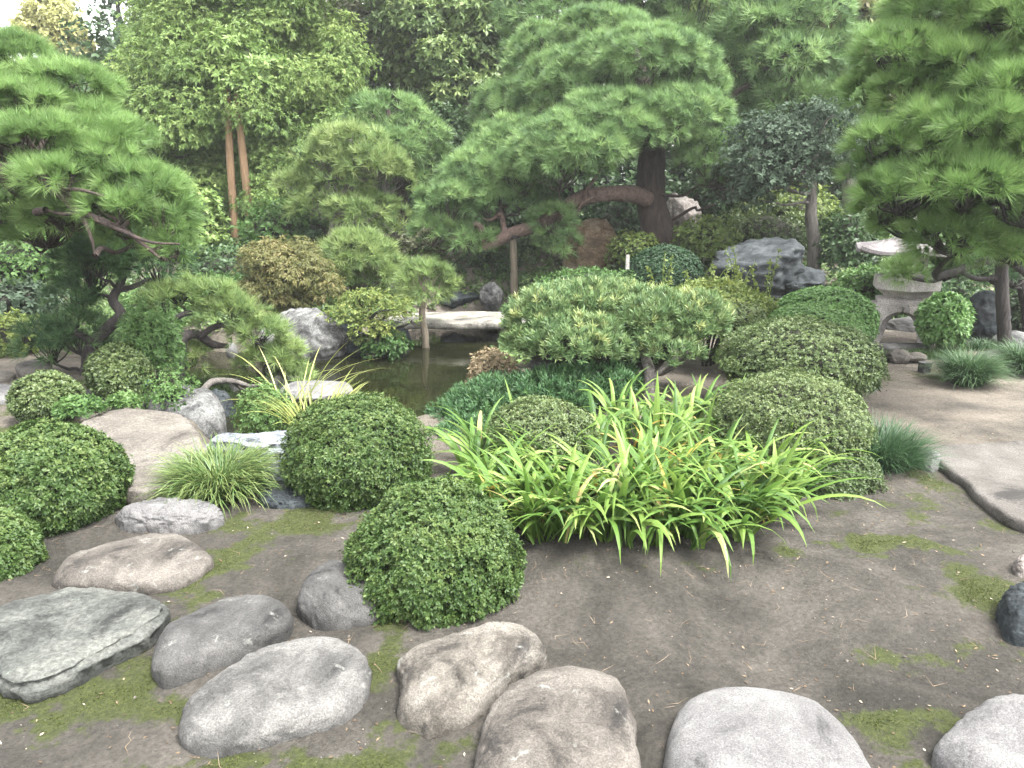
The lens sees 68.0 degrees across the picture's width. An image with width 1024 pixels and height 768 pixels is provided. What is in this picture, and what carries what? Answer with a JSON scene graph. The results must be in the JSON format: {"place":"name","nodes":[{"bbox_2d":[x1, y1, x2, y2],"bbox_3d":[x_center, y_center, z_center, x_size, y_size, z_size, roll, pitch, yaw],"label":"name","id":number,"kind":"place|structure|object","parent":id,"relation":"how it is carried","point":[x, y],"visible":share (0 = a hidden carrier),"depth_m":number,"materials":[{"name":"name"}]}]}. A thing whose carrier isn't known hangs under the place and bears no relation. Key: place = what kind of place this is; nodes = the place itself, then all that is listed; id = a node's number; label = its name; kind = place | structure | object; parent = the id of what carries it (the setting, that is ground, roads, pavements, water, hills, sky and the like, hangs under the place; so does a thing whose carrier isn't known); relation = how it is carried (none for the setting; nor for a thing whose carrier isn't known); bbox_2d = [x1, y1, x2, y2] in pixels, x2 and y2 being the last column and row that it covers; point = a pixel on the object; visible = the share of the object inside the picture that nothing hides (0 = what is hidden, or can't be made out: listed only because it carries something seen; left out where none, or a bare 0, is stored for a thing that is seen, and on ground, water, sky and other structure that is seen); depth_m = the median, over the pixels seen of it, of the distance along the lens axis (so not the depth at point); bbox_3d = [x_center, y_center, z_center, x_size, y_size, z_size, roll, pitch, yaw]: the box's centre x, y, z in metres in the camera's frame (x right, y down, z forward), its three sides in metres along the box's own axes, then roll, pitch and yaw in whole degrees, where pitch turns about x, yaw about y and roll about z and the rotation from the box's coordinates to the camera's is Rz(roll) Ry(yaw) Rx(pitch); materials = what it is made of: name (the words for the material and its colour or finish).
{"place":"outdoors","nodes":[
{"label":"outdoors","id":0,"kind":"place"},
{"bbox_2d":[164,329,505,433],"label":"pond water","id":1,"kind":"structure","parent":0,"point":[417,378],"depth_m":10.66,"materials":[{"name":"liquid"}]},
{"bbox_2d":[279,380,352,404],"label":"rock","id":2,"kind":"object","parent":1,"relation":"in","point":[293,387],"visible":0.52,"depth_m":8.76,"materials":[{"name":"stone"}]},
{"bbox_2d":[391,253,466,347],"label":"pine tree","id":3,"kind":"object","parent":1,"relation":"in","point":[417,265],"visible":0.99,"depth_m":12.10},
{"bbox_2d":[0,0,831,182],"label":"sky","id":4,"kind":"structure","parent":0,"point":[8,8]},
{"bbox_2d":[0,211,1023,767],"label":"ground","id":5,"kind":"structure","parent":0,"point":[782,629],"depth_m":3.94,"materials":[{"name":"soil"}]},
{"bbox_2d":[0,306,47,357],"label":"shrub","id":6,"kind":"object","parent":5,"relation":"on","point":[7,333],"visible":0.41,"depth_m":9.98,"materials":[{"name":"green plant"}]},
{"bbox_2d":[0,507,49,581],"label":"clipped azalea","id":7,"kind":"object","parent":5,"relation":"on","point":[23,550],"visible":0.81,"depth_m":4.30,"materials":[{"name":"green plant"}]},
{"bbox_2d":[0,272,74,317],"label":"shrub","id":8,"kind":"object","parent":5,"relation":"on","point":[22,298],"visible":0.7,"depth_m":10.76,"materials":[{"name":"green plant"}]},
{"bbox_2d":[0,227,82,293],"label":"shrub","id":9,"kind":"object","parent":5,"relation":"on","point":[24,261],"visible":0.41,"depth_m":10.95,"materials":[{"name":"green plant"}]},
{"bbox_2d":[4,369,85,421],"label":"clipped azalea","id":10,"kind":"object","parent":5,"relation":"on","point":[36,394],"visible":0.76,"depth_m":6.93,"materials":[{"name":"green plant"}]},
{"bbox_2d":[0,416,135,536],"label":"clipped azalea","id":11,"kind":"object","parent":5,"relation":"on","point":[58,475],"visible":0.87,"depth_m":4.80,"materials":[{"name":"green plant"}]},
{"bbox_2d":[50,393,107,419],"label":"weed","id":12,"kind":"object","parent":5,"relation":"on","point":[71,405],"visible":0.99,"depth_m":6.78,"materials":[{"name":"green plant"}]},
{"bbox_2d":[0,587,170,703],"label":"stepping stone","id":13,"kind":"object","parent":5,"relation":"on","point":[60,642],"visible":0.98,"depth_m":3.53,"materials":[{"name":"stone"}]},
{"bbox_2d":[1,223,200,375],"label":"pine tree","id":14,"kind":"object","parent":5,"relation":"on","point":[70,254],"visible":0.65,"depth_m":8.83,"materials":[{"name":"green plant"}]},
{"bbox_2d":[0,19,210,267],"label":"pine tree","id":15,"kind":"object","parent":5,"relation":"on","point":[84,187],"visible":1,"depth_m":7.27,"materials":[{"name":"green plant"}]},
{"bbox_2d":[81,340,154,398],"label":"clipped azalea","id":16,"kind":"object","parent":5,"relation":"on","point":[113,367],"visible":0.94,"depth_m":7.61,"materials":[{"name":"green plant"}]},
{"bbox_2d":[105,389,145,409],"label":"shrub","id":17,"kind":"object","parent":5,"relation":"on","point":[121,399],"visible":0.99,"depth_m":7.19,"materials":[{"name":"green plant"}]},
{"bbox_2d":[52,533,213,594],"bbox_3d":[-2.157,1.058,4.396,0.872,0.228,0.642,0,14,0],"label":"stepping stone","id":18,"kind":"object","parent":5,"relation":"on","point":[152,563],"visible":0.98,"depth_m":4.22,"materials":[{"name":"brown stone"}]},
{"bbox_2d":[81,409,207,504],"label":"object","id":19,"kind":"structure","parent":5,"relation":"on","point":[142,435],"depth_m":6.26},
{"bbox_2d":[113,291,189,390],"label":"shrub","id":20,"kind":"object","parent":5,"relation":"on","point":[159,339],"visible":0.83,"depth_m":7.97,"materials":[{"name":"green plant"}]},
{"bbox_2d":[115,497,224,534],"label":"stepping stone","id":21,"kind":"object","parent":5,"relation":"on","point":[179,516],"visible":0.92,"depth_m":4.84,"materials":[{"name":"stone"}]},
{"bbox_2d":[140,366,201,411],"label":"fern","id":22,"kind":"object","parent":5,"relation":"on","point":[169,389],"visible":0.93,"depth_m":7.25,"materials":[{"name":"green plant"}]},
{"bbox_2d":[141,384,226,439],"bbox_3d":[-3.267,0.404,7.600,0.984,0.728,0.697,8,17,30],"label":"stone","id":23,"kind":"object","parent":5,"relation":"on","point":[204,411],"visible":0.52,"depth_m":7.31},
{"bbox_2d":[143,169,231,262],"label":"shrub","id":24,"kind":"object","parent":5,"relation":"on","point":[212,233],"visible":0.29,"depth_m":15.51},
{"bbox_2d":[132,430,287,517],"bbox_3d":[-2.103,0.644,5.426,1.226,0.480,1.250,0,14,0],"label":"grass tuft","id":25,"kind":"object","parent":5,"relation":"on","point":[212,476],"visible":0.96,"depth_m":5.32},
{"bbox_2d":[151,594,293,689],"bbox_3d":[-1.411,1.234,3.672,0.689,0.240,0.438,-13,19,-42],"label":"stepping stone","id":26,"kind":"object","parent":5,"relation":"on","point":[210,638],"visible":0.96,"depth_m":3.54,"materials":[{"name":"grey stone"}]},
{"bbox_2d":[177,237,269,282],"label":"shrub","id":27,"kind":"object","parent":5,"relation":"on","point":[226,264],"visible":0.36,"depth_m":14.00,"materials":[{"name":"green plant"}]},
{"bbox_2d":[129,264,319,391],"bbox_3d":[-3.454,-0.576,9.387,2.230,1.830,1.233,0,14,0],"label":"pine tree","id":28,"kind":"object","parent":5,"relation":"on","point":[175,290],"visible":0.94,"depth_m":9.24,"materials":[{"name":"green plant"}]},
{"bbox_2d":[180,21,274,243],"bbox_3d":[-5.981,-5.165,16.218,1.886,4.692,2.149,-7,16,-24],"label":"cypress tree","id":29,"kind":"object","parent":5,"relation":"on","point":[212,47],"visible":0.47,"depth_m":15.58,"materials":[{"name":"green plant"}]},
{"bbox_2d":[83,0,382,235],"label":"cypress tree","id":30,"kind":"object","parent":5,"relation":"on","point":[277,125],"visible":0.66,"depth_m":16.07,"materials":[{"name":"green plant"}]},
{"bbox_2d":[182,24,296,229],"bbox_3d":[-5.613,-5.409,16.286,2.281,4.200,1.971,0,14,0],"label":"cypress tree","id":31,"kind":"object","parent":5,"relation":"on","point":[251,64],"visible":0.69,"depth_m":15.57,"materials":[{"name":"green plant"}]},
{"bbox_2d":[205,430,293,458],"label":"stone","id":32,"kind":"object","parent":5,"relation":"on","point":[274,436],"visible":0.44,"depth_m":5.94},
{"bbox_2d":[229,376,299,433],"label":"shrub","id":33,"kind":"object","parent":5,"relation":"on","point":[259,419],"visible":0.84,"depth_m":7.05,"materials":[{"name":"green plant"}]},
{"bbox_2d":[178,636,371,758],"bbox_3d":[-1.003,1.337,3.271,0.790,0.244,0.634,-6,15,-21],"label":"stepping stone","id":34,"kind":"object","parent":5,"relation":"on","point":[268,696],"visible":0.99,"depth_m":3.10,"materials":[{"name":"grey stone"}]},
{"bbox_2d":[230,197,319,244],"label":"shrub","id":35,"kind":"object","parent":5,"relation":"on","point":[275,223],"visible":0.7,"depth_m":15.44,"materials":[{"name":"green plant"}]},
{"bbox_2d":[257,487,318,509],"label":"stone","id":36,"kind":"object","parent":5,"relation":"on","point":[285,498],"visible":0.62,"depth_m":5.21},
{"bbox_2d":[230,233,347,316],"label":"maple tree","id":37,"kind":"object","parent":5,"relation":"on","point":[284,266],"visible":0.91,"depth_m":12.38,"materials":[{"name":"brown plant"}]},
{"bbox_2d":[218,343,378,426],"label":"straw grass","id":38,"kind":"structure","parent":5,"relation":"on","point":[292,413],"depth_m":6.89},
{"bbox_2d":[259,307,347,361],"bbox_3d":[-3.176,-0.665,11.601,1.340,0.985,1.015,0,14,0],"label":"rock","id":39,"kind":"object","parent":5,"relation":"on","point":[328,340],"visible":0.54,"depth_m":11.28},
{"bbox_2d":[280,212,364,252],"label":"shrub","id":40,"kind":"object","parent":5,"relation":"on","point":[320,230],"visible":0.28,"depth_m":15.59,"materials":[{"name":"green plant"}]},
{"bbox_2d":[296,560,381,630],"bbox_3d":[-0.905,1.137,3.971,0.545,0.286,0.410,11,18,38],"label":"stepping stone","id":41,"kind":"object","parent":5,"relation":"on","point":[328,599],"visible":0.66,"depth_m":3.81,"materials":[{"name":"grey stone"}]},
{"bbox_2d":[268,113,421,260],"bbox_3d":[-3.260,-3.800,14.811,3.187,2.921,2.008,0,14,0],"label":"pine tree","id":42,"kind":"object","parent":5,"relation":"on","point":[337,140],"visible":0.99,"depth_m":14.54,"materials":[{"name":"green plant"}]},
{"bbox_2d":[274,389,435,513],"bbox_3d":[-1.139,0.516,5.564,1.184,0.973,1.144,0,14,0],"label":"clipped azalea","id":43,"kind":"object","parent":5,"relation":"on","point":[357,452],"visible":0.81,"depth_m":5.20,"materials":[{"name":"green plant"}]},
{"bbox_2d":[303,0,416,203],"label":"tall tree","id":44,"kind":"object","parent":5,"relation":"on","point":[357,9],"visible":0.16,"depth_m":21.20,"materials":[{"name":"green plant"}]},
{"bbox_2d":[314,221,408,306],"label":"pine tree","id":45,"kind":"object","parent":5,"relation":"on","point":[355,271],"visible":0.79,"depth_m":13.55,"materials":[{"name":"green plant"}]},
{"bbox_2d":[315,285,422,345],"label":"shrub","id":46,"kind":"object","parent":5,"relation":"on","point":[371,323],"visible":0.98,"depth_m":11.28,"materials":[{"name":"green plant"}]},
{"bbox_2d":[358,328,414,360],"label":"shrub","id":47,"kind":"object","parent":5,"relation":"on","point":[392,347],"visible":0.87,"depth_m":11.31,"materials":[{"name":"green plant"}]},
{"bbox_2d":[383,220,450,258],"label":"shrub","id":48,"kind":"object","parent":5,"relation":"on","point":[405,244],"visible":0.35,"depth_m":15.83,"materials":[{"name":"green plant"}]},
{"bbox_2d":[338,473,527,631],"bbox_3d":[-0.432,0.977,4.158,1.046,0.957,1.056,0,14,0],"label":"clipped azalea","id":49,"kind":"object","parent":5,"relation":"on","point":[437,550],"visible":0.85,"depth_m":3.84,"materials":[{"name":"green plant"}]},
{"bbox_2d":[359,0,545,163],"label":"tall tree","id":50,"kind":"object","parent":5,"relation":"on","point":[456,43],"visible":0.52,"depth_m":19.68,"materials":[{"name":"green plant"}]},
{"bbox_2d":[388,311,528,329],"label":"bridge","id":51,"kind":"structure","parent":5,"relation":"on","point":[471,320],"depth_m":12.64,"materials":[{"name":"stone"}]},
{"bbox_2d":[389,91,549,232],"bbox_3d":[-1.012,-5.466,19.371,4.374,4.133,4.037,0,14,0],"label":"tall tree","id":52,"kind":"object","parent":5,"relation":"on","point":[453,115],"visible":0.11,"depth_m":18.97,"materials":[{"name":"green plant"}]},
{"bbox_2d":[396,621,549,738],"bbox_3d":[-0.191,1.302,3.395,0.829,0.261,0.527,-11,18,-37],"label":"stepping stone","id":53,"kind":"object","parent":5,"relation":"on","point":[452,683],"visible":0.97,"depth_m":3.26,"materials":[{"name":"beige stone"}]},
{"bbox_2d":[464,345,518,389],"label":"dry shrub","id":54,"kind":"object","parent":5,"relation":"on","point":[495,361],"visible":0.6,"depth_m":8.30,"materials":[{"name":"brown plant"}]},
{"bbox_2d":[0,0,1001,211],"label":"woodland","id":55,"kind":"object","parent":5,"relation":"on","point":[107,44],"depth_m":23.29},
{"bbox_2d":[7,0,98,62],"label":"golden tree","id":56,"kind":"object","parent":55,"relation":"on","point":[45,16],"visible":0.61,"depth_m":24.33,"materials":[{"name":"yellow plant"}]},
{"bbox_2d":[0,468,1011,767],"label":"moss","id":57,"kind":"object","parent":5,"relation":"on","point":[376,660],"visible":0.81,"depth_m":3.36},
{"bbox_2d":[0,400,1020,767],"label":"leaf litter","id":58,"kind":"object","parent":5,"relation":"on","point":[628,598],"visible":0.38,"depth_m":3.82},
{"bbox_2d":[0,193,1023,367],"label":"undergrowth","id":59,"kind":"object","parent":5,"relation":"on","point":[110,312],"visible":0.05,"depth_m":15.08,"materials":[{"name":"green plant"}]},
{"bbox_2d":[331,83,456,226],"bbox_3d":[-2.632,-4.772,16.421,2.966,3.332,2.167,0,14,0],"label":"pine tree","id":60,"kind":"object","parent":59,"relation":"on","point":[419,148],"visible":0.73,"depth_m":16.05,"materials":[{"name":"green plant"}]},
{"bbox_2d":[489,0,739,78],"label":"pine tree","id":61,"kind":"object","parent":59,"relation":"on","point":[674,10],"visible":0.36,"depth_m":16.25,"materials":[{"name":"green plant"}]},
{"bbox_2d":[482,394,600,471],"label":"clipped azalea","id":62,"kind":"object","parent":5,"relation":"on","point":[534,417],"visible":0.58,"depth_m":5.74,"materials":[{"name":"green plant"}]},
{"bbox_2d":[474,666,640,767],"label":"stepping stone","id":63,"kind":"object","parent":5,"relation":"on","point":[570,717],"visible":1,"depth_m":2.91,"materials":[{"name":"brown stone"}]},
{"bbox_2d":[403,0,751,260],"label":"pine tree","id":64,"kind":"object","parent":5,"relation":"on","point":[574,65],"visible":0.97,"depth_m":14.03,"materials":[{"name":"green plant"}]},
{"bbox_2d":[561,218,618,274],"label":"rock","id":65,"kind":"object","parent":5,"relation":"on","point":[596,232],"visible":0.48,"depth_m":14.98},
{"bbox_2d":[533,265,646,282],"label":"shrub","id":66,"kind":"object","parent":5,"relation":"on","point":[564,273],"visible":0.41,"depth_m":13.10,"materials":[{"name":"green plant"}]},
{"bbox_2d":[572,182,640,240],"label":"shrub","id":67,"kind":"object","parent":5,"relation":"on","point":[618,216],"visible":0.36,"depth_m":16.71,"materials":[{"name":"green plant"}]},
{"bbox_2d":[496,271,739,407],"bbox_3d":[1.095,-0.481,7.846,2.542,1.326,1.633,0,14,0],"label":"podocarpus shrub","id":68,"kind":"object","parent":5,"relation":"on","point":[652,327],"visible":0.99,"depth_m":7.59,"materials":[{"name":"green plant"}]},
{"bbox_2d":[603,228,660,264],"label":"shrub","id":69,"kind":"object","parent":5,"relation":"on","point":[628,245],"visible":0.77,"depth_m":14.39,"materials":[{"name":"green plant"}]},
{"bbox_2d":[424,367,885,577],"bbox_3d":[0.991,0.373,5.693,3.411,0.715,3.448,0,14,0],"label":"iris clump","id":70,"kind":"object","parent":5,"relation":"on","point":[690,492],"visible":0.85,"depth_m":4.94,"materials":[{"name":"plant"}]},
{"bbox_2d":[623,242,705,287],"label":"clipped yew","id":71,"kind":"object","parent":5,"relation":"on","point":[683,259],"visible":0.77,"depth_m":13.05,"materials":[{"name":"green plant"}]},
{"bbox_2d":[667,193,701,242],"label":"rock","id":72,"kind":"object","parent":5,"relation":"on","point":[677,206],"visible":0.35,"depth_m":15.81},
{"bbox_2d":[670,212,743,260],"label":"shrub","id":73,"kind":"object","parent":5,"relation":"on","point":[706,239],"visible":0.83,"depth_m":14.05,"materials":[{"name":"green plant"}]},
{"bbox_2d":[674,169,765,226],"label":"shrub","id":74,"kind":"object","parent":5,"relation":"on","point":[704,197],"visible":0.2,"depth_m":16.47,"materials":[{"name":"green plant"}]},
{"bbox_2d":[669,275,779,365],"bbox_3d":[2.409,-0.777,9.423,1.838,1.184,1.878,0,14,0],"label":"shrub","id":75,"kind":"object","parent":5,"relation":"on","point":[741,294],"visible":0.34,"depth_m":9.12,"materials":[{"name":"green plant"}]},
{"bbox_2d":[723,301,768,336],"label":"shrub","id":76,"kind":"object","parent":5,"relation":"on","point":[746,315],"visible":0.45,"depth_m":8.47,"materials":[{"name":"green plant"}]},
{"bbox_2d":[707,237,825,308],"bbox_3d":[4.212,-1.812,12.693,1.847,1.246,1.302,0,14,0],"label":"rock","id":77,"kind":"object","parent":5,"relation":"on","point":[793,273],"visible":0.62,"depth_m":12.29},
{"bbox_2d":[663,687,870,767],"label":"stepping stone","id":78,"kind":"object","parent":5,"relation":"on","point":[739,727],"visible":1,"depth_m":2.86,"materials":[{"name":"stone"}]},
{"bbox_2d":[717,198,828,261],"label":"shrub","id":79,"kind":"object","parent":5,"relation":"on","point":[756,227],"visible":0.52,"depth_m":14.41,"materials":[{"name":"green plant"}]},
{"bbox_2d":[705,365,878,462],"bbox_3d":[2.170,0.286,6.011,1.324,0.818,1.297,0,14,0],"label":"clipped azalea","id":80,"kind":"object","parent":5,"relation":"on","point":[804,400],"visible":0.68,"depth_m":5.67,"materials":[{"name":"green plant"}]},
{"bbox_2d":[734,183,849,227],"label":"shrub","id":81,"kind":"object","parent":5,"relation":"on","point":[793,198],"visible":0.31,"depth_m":15.19,"materials":[{"name":"green plant"}]},
{"bbox_2d":[709,95,883,269],"bbox_3d":[5.096,-3.183,13.305,3.248,3.502,1.980,0,14,0],"label":"tree","id":82,"kind":"object","parent":5,"relation":"on","point":[782,164],"visible":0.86,"depth_m":12.89,"materials":[{"name":"green plant"}]},
{"bbox_2d":[702,0,899,194],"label":"pine tree","id":83,"kind":"object","parent":5,"relation":"on","point":[814,70],"visible":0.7,"depth_m":14.93,"materials":[{"name":"green plant"}]},
{"bbox_2d":[711,313,893,400],"bbox_3d":[2.795,-0.204,7.504,1.670,1.012,1.669,0,14,0],"label":"clipped azalea","id":84,"kind":"object","parent":5,"relation":"on","point":[827,349],"visible":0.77,"depth_m":7.05,"materials":[{"name":"green plant"}]},
{"bbox_2d":[767,302,864,333],"bbox_3d":[3.449,-0.479,8.768,1.153,0.924,1.144,0,14,0],"label":"clipped box","id":85,"kind":"object","parent":5,"relation":"on","point":[838,316],"visible":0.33,"depth_m":8.47,"materials":[{"name":"green plant"}]},
{"bbox_2d":[775,285,880,342],"bbox_3d":[3.856,-0.704,9.428,1.319,1.042,1.350,0,14,0],"label":"clipped box","id":86,"kind":"object","parent":5,"relation":"on","point":[861,308],"visible":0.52,"depth_m":9.05,"materials":[{"name":"green plant"}]},
{"bbox_2d":[801,435,888,501],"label":"shrub","id":87,"kind":"object","parent":5,"relation":"on","point":[868,469],"visible":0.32,"depth_m":5.40,"materials":[{"name":"green plant"}]},
{"bbox_2d":[810,202,887,273],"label":"shrub","id":88,"kind":"object","parent":5,"relation":"on","point":[845,237],"visible":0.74,"depth_m":13.13,"materials":[{"name":"green plant"}]},
{"bbox_2d":[830,262,888,300],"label":"shrub","id":89,"kind":"object","parent":5,"relation":"on","point":[860,280],"visible":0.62,"depth_m":11.40,"materials":[{"name":"green plant"}]},
{"bbox_2d":[797,0,922,219],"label":"tall tree","id":90,"kind":"object","parent":5,"relation":"on","point":[864,14],"visible":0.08,"depth_m":18.64,"materials":[{"name":"green plant"}]},
{"bbox_2d":[853,407,957,480],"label":"grass tuft","id":91,"kind":"object","parent":5,"relation":"on","point":[895,451],"visible":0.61,"depth_m":5.84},
{"bbox_2d":[855,216,969,351],"bbox_3d":[5.498,-1.431,10.574,1.519,1.810,1.470,0,14,0],"label":"stone lantern","id":92,"kind":"object","parent":5,"relation":"on","point":[890,303],"visible":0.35,"depth_m":10.33,"materials":[{"name":"stone"}]},
{"bbox_2d":[912,290,976,348],"bbox_3d":[5.703,-0.786,10.028,0.749,0.916,0.716,11,18,37],"label":"clipped box","id":93,"kind":"object","parent":5,"relation":"on","point":[945,319],"visible":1,"depth_m":9.82,"materials":[{"name":"green plant"}]},
{"bbox_2d":[903,261,993,309],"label":"shrub","id":94,"kind":"object","parent":5,"relation":"on","point":[958,285],"visible":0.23,"depth_m":12.10,"materials":[{"name":"green plant"}]},
{"bbox_2d":[919,342,1023,391],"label":"grass tuft","id":95,"kind":"object","parent":5,"relation":"on","point":[969,371],"visible":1,"depth_m":8.39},
{"bbox_2d":[928,440,1023,532],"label":"paving slab","id":96,"kind":"structure","parent":5,"relation":"on","point":[989,477],"depth_m":5.65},
{"bbox_2d":[928,233,1023,331],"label":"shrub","id":97,"kind":"object","parent":5,"relation":"on","point":[1016,281],"visible":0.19,"depth_m":10.51,"materials":[{"name":"green plant"}]},
{"bbox_2d":[931,694,1023,767],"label":"stepping stone","id":98,"kind":"object","parent":5,"relation":"on","point":[988,733],"visible":1,"depth_m":2.86,"materials":[{"name":"stone"}]},
{"bbox_2d":[972,350,1000,358],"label":"rock","id":99,"kind":"object","parent":5,"relation":"on","point":[988,354],"visible":0.07,"depth_m":9.77,"materials":[{"name":"grey stone"}]},
{"bbox_2d":[967,290,1011,341],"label":"rock","id":100,"kind":"object","parent":5,"relation":"on","point":[983,305],"visible":0.46,"depth_m":10.79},
{"bbox_2d":[976,333,1023,375],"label":"grass tuft","id":101,"kind":"object","parent":5,"relation":"on","point":[1016,356],"visible":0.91,"depth_m":8.97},
{"bbox_2d":[995,581,1023,646],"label":"rock","id":102,"kind":"object","parent":5,"relation":"on","point":[1009,616],"visible":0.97,"depth_m":3.72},
{"bbox_2d":[421,357,644,439],"bbox_3d":[0.028,0.165,7.550,2.571,0.845,1.488,-8,16,-28],"label":"juniper","id":103,"kind":"object","parent":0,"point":[482,393],"visible":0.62,"depth_m":7.37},
{"bbox_2d":[645,247,782,305],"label":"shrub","id":104,"kind":"object","parent":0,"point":[739,274],"visible":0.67,"depth_m":9.29,"materials":[{"name":"green plant"}]},
{"bbox_2d":[828,0,1023,349],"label":"pine tree","id":105,"kind":"object","parent":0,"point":[966,138],"visible":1,"depth_m":6.94,"materials":[{"name":"green plant"}]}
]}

